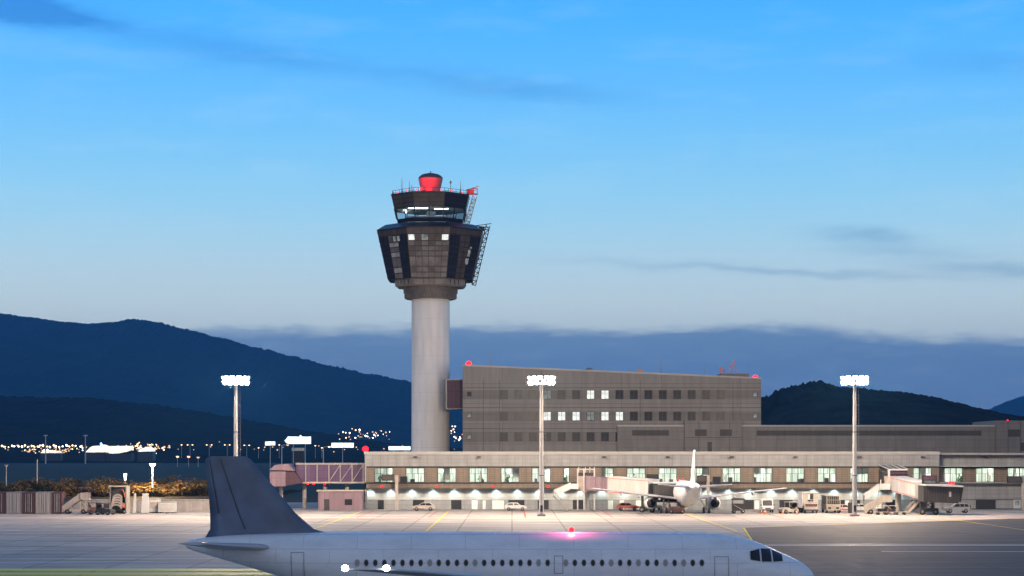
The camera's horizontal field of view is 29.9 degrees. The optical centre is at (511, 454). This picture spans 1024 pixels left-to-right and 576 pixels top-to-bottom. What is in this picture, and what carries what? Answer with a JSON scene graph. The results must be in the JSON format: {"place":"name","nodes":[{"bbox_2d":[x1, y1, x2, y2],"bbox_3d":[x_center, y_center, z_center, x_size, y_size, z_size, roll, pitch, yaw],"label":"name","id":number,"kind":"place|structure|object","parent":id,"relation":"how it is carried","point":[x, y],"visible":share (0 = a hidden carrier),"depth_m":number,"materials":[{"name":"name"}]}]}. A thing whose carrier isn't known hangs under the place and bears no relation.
{"place":"outdoors","nodes":[
{"label":"outdoors","id":0,"kind":"place"},
{"bbox_2d":[141,493,148,512],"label":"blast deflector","id":1,"kind":"object","parent":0,"point":[145,504],"visible":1,"depth_m":341.00,"materials":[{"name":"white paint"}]},
{"bbox_2d":[149,498,161,512],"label":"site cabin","id":2,"kind":"object","parent":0,"point":[153,505],"visible":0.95,"depth_m":343.00,"materials":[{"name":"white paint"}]},
{"bbox_2d":[0,463,364,501],"bbox_3d":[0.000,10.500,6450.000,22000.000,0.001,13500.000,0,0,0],"label":"ground","id":3,"kind":"structure","parent":0,"point":[137,472],"depth_m":1116.86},
{"bbox_2d":[265,441,275,471],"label":"billboard","id":4,"kind":"object","parent":3,"relation":"on","point":[270,443],"visible":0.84,"depth_m":900.00,"materials":[{"name":"metal"}]},
{"bbox_2d":[285,435,310,465],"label":"billboard","id":5,"kind":"object","parent":3,"relation":"on","point":[300,439],"visible":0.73,"depth_m":899.94,"materials":[{"name":"metal"}]},
{"bbox_2d":[291,448,304,466],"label":"roadside kiosk","id":6,"kind":"object","parent":3,"relation":"on","point":[299,455],"visible":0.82,"depth_m":1100.10,"materials":[{"name":"metal"}]},
{"bbox_2d":[331,443,353,462],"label":"billboard","id":7,"kind":"object","parent":3,"relation":"on","point":[342,445],"visible":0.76,"depth_m":899.94,"materials":[{"name":"metal"}]},
{"bbox_2d":[377,171,490,451],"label":"control tower","id":8,"kind":"structure","parent":3,"relation":"on","point":[430,259],"depth_m":415.77,"materials":[{"name":"concrete"}]},
{"bbox_2d":[462,350,761,451],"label":"office block","id":9,"kind":"structure","parent":3,"relation":"on","point":[588,409],"depth_m":405.00,"materials":[{"name":"concrete"}]},
{"bbox_2d":[446,379,462,409],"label":"link bridge","id":10,"kind":"structure","parent":9,"relation":"attached to","point":[454,394],"depth_m":408.50,"materials":[{"name":"purple metal"}]},
{"bbox_2d":[716,390,724,398],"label":"window","id":11,"kind":"structure","parent":9,"relation":"in","point":[720,394],"depth_m":404.89,"materials":[{"name":"grey glass"}]},
{"bbox_2d":[716,412,724,420],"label":"window","id":12,"kind":"structure","parent":9,"relation":"in","point":[720,416],"depth_m":404.89,"materials":[{"name":"grey glass"}]},
{"bbox_2d":[66,489,301,500],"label":"bank","id":13,"kind":"structure","parent":0,"point":[285,491],"depth_m":442.76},
{"bbox_2d":[0,482,21,491],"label":"bush","id":14,"kind":"object","parent":13,"relation":"on","point":[3,487],"visible":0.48,"depth_m":450.14,"materials":[{"name":"green plant"}]},
{"bbox_2d":[6,485,33,491],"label":"bush","id":15,"kind":"object","parent":13,"relation":"on","point":[14,489],"visible":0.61,"depth_m":447.58,"materials":[{"name":"green plant"}]},
{"bbox_2d":[13,480,39,488],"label":"bush","id":16,"kind":"object","parent":13,"relation":"on","point":[23,483],"visible":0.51,"depth_m":468.38,"materials":[{"name":"green plant"}]},
{"bbox_2d":[36,477,73,489],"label":"bush","id":17,"kind":"object","parent":13,"relation":"on","point":[47,485],"visible":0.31,"depth_m":465.42,"materials":[{"name":"green plant"}]},
{"bbox_2d":[48,483,79,496],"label":"bush","id":18,"kind":"object","parent":13,"relation":"on","point":[61,487],"visible":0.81,"depth_m":447.11,"materials":[{"name":"green plant"}]},
{"bbox_2d":[77,482,113,495],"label":"bush","id":19,"kind":"object","parent":13,"relation":"on","point":[105,486],"visible":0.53,"depth_m":451.04,"materials":[{"name":"green plant"}]},
{"bbox_2d":[93,485,109,496],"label":"bush","id":20,"kind":"object","parent":13,"relation":"on","point":[105,492],"visible":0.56,"depth_m":446.88,"materials":[{"name":"green plant"}]},
{"bbox_2d":[81,477,125,487],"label":"bush","id":21,"kind":"object","parent":13,"relation":"on","point":[103,483],"visible":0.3,"depth_m":466.31,"materials":[{"name":"green plant"}]},
{"bbox_2d":[127,482,157,495],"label":"bush","id":22,"kind":"object","parent":13,"relation":"on","point":[137,489],"visible":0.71,"depth_m":450.26,"materials":[{"name":"green plant"}]},
{"bbox_2d":[145,486,169,496],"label":"bush","id":23,"kind":"object","parent":13,"relation":"on","point":[155,491],"visible":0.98,"depth_m":446.05,"materials":[{"name":"green plant"}]},
{"bbox_2d":[148,474,182,485],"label":"bush","id":24,"kind":"object","parent":13,"relation":"on","point":[164,481],"visible":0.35,"depth_m":494.56,"materials":[{"name":"green plant"}]},
{"bbox_2d":[157,480,193,494],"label":"bush","id":25,"kind":"object","parent":13,"relation":"on","point":[169,487],"visible":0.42,"depth_m":454.50,"materials":[{"name":"green plant"}]},
{"bbox_2d":[169,487,192,495],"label":"bush","id":26,"kind":"object","parent":13,"relation":"on","point":[183,491],"visible":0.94,"depth_m":450.24,"materials":[{"name":"green plant"}]},
{"bbox_2d":[184,483,208,495],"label":"bush","id":27,"kind":"object","parent":13,"relation":"on","point":[200,489],"visible":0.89,"depth_m":453.78,"materials":[{"name":"green plant"}]},
{"bbox_2d":[0,313,462,447],"bbox_3d":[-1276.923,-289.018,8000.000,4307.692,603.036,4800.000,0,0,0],"label":"mountain","id":28,"kind":"structure","parent":0,"point":[137,361],"depth_m":7248.87,"materials":[{"name":"blue"}]},
{"bbox_2d":[0,395,462,462],"bbox_3d":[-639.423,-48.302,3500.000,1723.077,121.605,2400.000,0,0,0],"label":"foothill","id":29,"kind":"structure","parent":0,"point":[27,421],"depth_m":3024.23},
{"bbox_2d":[41,450,62,460],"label":"floodlit warehouse","id":30,"kind":"structure","parent":29,"relation":"on","point":[52,455],"depth_m":2350.50,"materials":[{"name":"metal"}]},
{"bbox_2d":[86,443,108,460],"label":"floodlit warehouse","id":31,"kind":"structure","parent":29,"relation":"on","point":[95,453],"depth_m":2350.50,"materials":[{"name":"metal"}]},
{"bbox_2d":[106,446,133,460],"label":"floodlit warehouse","id":32,"kind":"structure","parent":29,"relation":"on","point":[115,453],"depth_m":2350.50,"materials":[{"name":"metal"}]},
{"bbox_2d":[138,447,155,460],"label":"floodlit warehouse","id":33,"kind":"structure","parent":29,"relation":"on","point":[146,456],"depth_m":2350.50,"materials":[{"name":"metal"}]},
{"bbox_2d":[1,442,402,453],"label":"town lights","id":34,"kind":"object","parent":29,"relation":"on","point":[82,447],"visible":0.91,"depth_m":2399.52},
{"bbox_2d":[0,502,1023,575],"bbox_3d":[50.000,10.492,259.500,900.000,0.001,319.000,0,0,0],"label":"apron","id":35,"kind":"object","parent":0,"point":[80,540],"visible":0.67,"depth_m":283.02,"materials":[{"name":"concrete"}]},
{"bbox_2d":[0,492,5,513],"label":"cargo container","id":36,"kind":"object","parent":35,"relation":"on","point":[2,502],"visible":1,"depth_m":338.00,"materials":[{"name":"red metal"}]},
{"bbox_2d":[6,492,21,513],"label":"cargo container","id":37,"kind":"object","parent":35,"relation":"on","point":[13,502],"visible":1,"depth_m":338.00,"materials":[{"name":"grey metal"}]},
{"bbox_2d":[22,492,34,513],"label":"cargo container","id":38,"kind":"object","parent":35,"relation":"on","point":[28,502],"visible":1,"depth_m":338.00,"materials":[{"name":"red metal"}]},
{"bbox_2d":[35,492,51,513],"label":"cargo container","id":39,"kind":"object","parent":35,"relation":"on","point":[43,502],"visible":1,"depth_m":338.00,"materials":[{"name":"grey metal"}]},
{"bbox_2d":[52,492,65,513],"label":"cargo container","id":40,"kind":"object","parent":35,"relation":"on","point":[58,500],"visible":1,"depth_m":338.00,"materials":[{"name":"metal"}]},
{"bbox_2d":[62,487,91,513],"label":"passenger stairs","id":41,"kind":"structure","parent":35,"relation":"on","point":[67,507],"depth_m":338.12,"materials":[{"name":"metal"}]},
{"bbox_2d":[87,502,100,513],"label":"baggage tug","id":42,"kind":"object","parent":35,"relation":"on","point":[90,510],"visible":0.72,"depth_m":335.04,"materials":[{"name":"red metal"}]},
{"bbox_2d":[95,503,115,514],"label":"baggage tug","id":43,"kind":"object","parent":35,"relation":"on","point":[101,510],"visible":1,"depth_m":332.46,"materials":[{"name":"metal"}]},
{"bbox_2d":[109,486,129,513],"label":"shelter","id":44,"kind":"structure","parent":35,"relation":"on","point":[119,499],"depth_m":338.95,"materials":[{"name":"beige paint"}]},
{"bbox_2d":[0,569,259,570],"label":"yellow line","id":45,"kind":"object","parent":35,"relation":"on","point":[129,570],"depth_m":173.17,"materials":[{"name":"yellow paint"}]},
{"bbox_2d":[0,572,272,574],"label":"yellow line","id":46,"kind":"object","parent":35,"relation":"on","point":[133,573],"depth_m":168.80,"materials":[{"name":"yellow paint"}]},
{"bbox_2d":[74,499,209,511],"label":"barrier wall","id":47,"kind":"structure","parent":35,"relation":"on","point":[192,505],"depth_m":352.00,"materials":[{"name":"beige paint"}]},
{"bbox_2d":[158,501,176,512],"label":"storage container","id":48,"kind":"object","parent":35,"relation":"on","point":[167,506],"visible":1,"depth_m":342.00,"materials":[{"name":"white metal"}]},
{"bbox_2d":[222,375,248,455],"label":"floodlight mast","id":49,"kind":"object","parent":35,"relation":"on","point":[235,382],"visible":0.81,"depth_m":324.71,"materials":[{"name":"grey metal"}]},
{"bbox_2d":[270,463,364,508],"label":"bridge","id":50,"kind":"structure","parent":35,"relation":"on","point":[306,474],"depth_m":366.20,"materials":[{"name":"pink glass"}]},
{"bbox_2d":[317,490,364,509],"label":"service hut","id":51,"kind":"object","parent":35,"relation":"on","point":[340,499],"visible":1,"depth_m":360.00,"materials":[{"name":"pink paint"}]},
{"bbox_2d":[381,474,406,509],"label":"docking display","id":52,"kind":"object","parent":35,"relation":"on","point":[391,477],"visible":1,"depth_m":360.95,"materials":[{"name":"metal"}]},
{"bbox_2d":[412,503,434,510],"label":"parked car","id":53,"kind":"object","parent":35,"relation":"on","point":[430,506],"visible":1,"depth_m":357.16,"materials":[{"name":"metal"}]},
{"bbox_2d":[179,456,813,575],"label":"taxiing airliner","id":54,"kind":"object","parent":35,"relation":"on","point":[257,522],"visible":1,"depth_m":113.03,"materials":[{"name":"grey metal"}]},
{"bbox_2d":[750,549,759,560],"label":"cockpit window","id":55,"kind":"structure","parent":54,"relation":"in","point":[755,554],"depth_m":112.98,"materials":[{"name":"black glass"}]},
{"bbox_2d":[761,548,771,561],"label":"cockpit window","id":56,"kind":"structure","parent":54,"relation":"in","point":[766,553],"depth_m":113.21,"materials":[{"name":"black glass"}]},
{"bbox_2d":[772,550,782,561],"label":"cockpit window","id":57,"kind":"structure","parent":54,"relation":"in","point":[777,556],"depth_m":113.48,"materials":[{"name":"black glass"}]},
{"bbox_2d":[505,503,526,510],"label":"parked car","id":58,"kind":"object","parent":35,"relation":"on","point":[508,506],"visible":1,"depth_m":357.16,"materials":[{"name":"white paint"}]},
{"bbox_2d":[528,372,554,515],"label":"floodlight mast","id":59,"kind":"object","parent":35,"relation":"on","point":[540,381],"visible":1,"depth_m":324.70,"materials":[{"name":"grey metal"}]},
{"bbox_2d":[553,467,678,512],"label":"boarding bridge","id":60,"kind":"structure","parent":35,"relation":"on","point":[587,482],"depth_m":349.27,"materials":[{"name":"metal"}]},
{"bbox_2d":[616,503,638,510],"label":"parked car","id":61,"kind":"object","parent":35,"relation":"on","point":[621,506],"visible":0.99,"depth_m":357.16,"materials":[{"name":"red metal"}]},
{"bbox_2d":[668,502,685,513],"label":"pushback tug","id":62,"kind":"object","parent":35,"relation":"on","point":[671,509],"visible":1,"depth_m":339.00,"materials":[{"name":"red metal"}]},
{"bbox_2d":[592,450,785,512],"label":"parked airliner","id":63,"kind":"object","parent":35,"relation":"on","point":[686,493],"visible":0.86,"depth_m":336.43,"materials":[{"name":"grey metal"}]},
{"bbox_2d":[697,475,720,509],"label":"docking display","id":64,"kind":"object","parent":35,"relation":"on","point":[715,480],"visible":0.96,"depth_m":360.95,"materials":[{"name":"metal"}]},
{"bbox_2d":[759,499,774,512],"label":"parked van","id":65,"kind":"object","parent":35,"relation":"on","point":[766,504],"visible":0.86,"depth_m":345.55,"materials":[{"name":"white paint"}]},
{"bbox_2d":[778,502,797,513],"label":"baggage tug","id":66,"kind":"object","parent":35,"relation":"on","point":[787,508],"visible":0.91,"depth_m":340.50,"materials":[{"name":"beige paint"}]},
{"bbox_2d":[798,491,817,512],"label":"catering lorry","id":67,"kind":"object","parent":35,"relation":"on","point":[807,501],"visible":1,"depth_m":342.55,"materials":[{"name":"beige paint"}]},
{"bbox_2d":[617,420,1023,452],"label":"annex","id":68,"kind":"object","parent":35,"relation":"on","point":[1007,436],"visible":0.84,"depth_m":404.30,"materials":[{"name":"concrete"}]},
{"bbox_2d":[821,495,840,512],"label":"bus","id":69,"kind":"object","parent":35,"relation":"on","point":[829,502],"visible":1,"depth_m":344.00,"materials":[{"name":"beige paint"}]},
{"bbox_2d":[841,372,867,515],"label":"floodlight mast","id":70,"kind":"object","parent":35,"relation":"on","point":[854,381],"visible":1,"depth_m":324.70,"materials":[{"name":"grey metal"}]},
{"bbox_2d":[864,495,891,513],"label":"passenger stairs","id":71,"kind":"structure","parent":35,"relation":"on","point":[869,507],"depth_m":337.16,"materials":[{"name":"white metal"}]},
{"bbox_2d":[875,506,889,514],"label":"baggage cart","id":72,"kind":"object","parent":35,"relation":"on","point":[884,510],"visible":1,"depth_m":333.13,"materials":[{"name":"metal"}]},
{"bbox_2d":[863,465,963,514],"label":"boarding bridge","id":73,"kind":"structure","parent":35,"relation":"on","point":[897,480],"depth_m":336.69,"materials":[{"name":"metal"}]},
{"bbox_2d":[943,503,970,512],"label":"parked car","id":74,"kind":"object","parent":35,"relation":"on","point":[964,507],"visible":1,"depth_m":343.15,"materials":[{"name":"silver metal"}]},
{"bbox_2d":[1007,475,1023,509],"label":"docking display","id":75,"kind":"object","parent":35,"relation":"on","point":[1015,479],"visible":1,"depth_m":360.95,"materials":[{"name":"metal"}]},
{"bbox_2d":[0,0,1023,408],"label":"sky","id":76,"kind":"structure","parent":0,"point":[791,192],"materials":[{"name":"blue"}]},
{"bbox_2d":[362,446,1023,509],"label":"pier building","id":77,"kind":"structure","parent":0,"point":[469,480],"depth_m":364.60,"materials":[{"name":"concrete"}]},
{"bbox_2d":[388,446,410,451],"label":"billboard","id":78,"kind":"object","parent":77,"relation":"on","point":[393,448],"visible":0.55,"depth_m":899.94,"materials":[{"name":"metal"}]},
{"bbox_2d":[451,500,460,508],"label":"doorway","id":79,"kind":"structure","parent":77,"relation":"in","point":[455,504],"depth_m":365.97,"materials":[{"name":"grey metal"}]},
{"bbox_2d":[573,500,582,508],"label":"doorway","id":80,"kind":"structure","parent":77,"relation":"in","point":[580,502],"depth_m":365.97,"materials":[{"name":"grey metal"}]},
{"bbox_2d":[744,500,753,508],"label":"doorway","id":81,"kind":"structure","parent":77,"relation":"in","point":[749,504],"depth_m":365.97,"materials":[{"name":"grey metal"}]},
{"bbox_2d":[976,500,995,508],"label":"doorway","id":82,"kind":"structure","parent":77,"relation":"in","point":[980,504],"depth_m":366.24,"materials":[{"name":"grey metal"}]},
{"bbox_2d":[731,498,744,512],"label":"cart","id":83,"kind":"object","parent":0,"point":[740,507],"visible":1,"depth_m":342.30,"materials":[{"name":"metal"}]},
{"bbox_2d":[742,518,1023,575],"bbox_3d":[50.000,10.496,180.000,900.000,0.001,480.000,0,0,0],"label":"taxiway","id":84,"kind":"structure","parent":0,"point":[840,550],"depth_m":218.50,"materials":[{"name":"grey asphalt"}]},
{"bbox_2d":[882,551,1023,551],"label":"white line","id":85,"kind":"object","parent":84,"relation":"on","point":[952,551],"visible":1,"depth_m":207.08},
{"bbox_2d":[761,380,1023,424],"bbox_3d":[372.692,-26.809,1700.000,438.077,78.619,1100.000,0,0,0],"label":"wooded hill","id":86,"kind":"structure","parent":0,"point":[819,402],"depth_m":1588.79,"materials":[{"name":"plant"}]},
{"bbox_2d":[988,396,1023,415],"bbox_3d":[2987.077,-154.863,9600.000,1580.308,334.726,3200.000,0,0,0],"label":"distant hill","id":87,"kind":"structure","parent":0,"point":[1015,406],"depth_m":9475.46,"materials":[{"name":"blue"}]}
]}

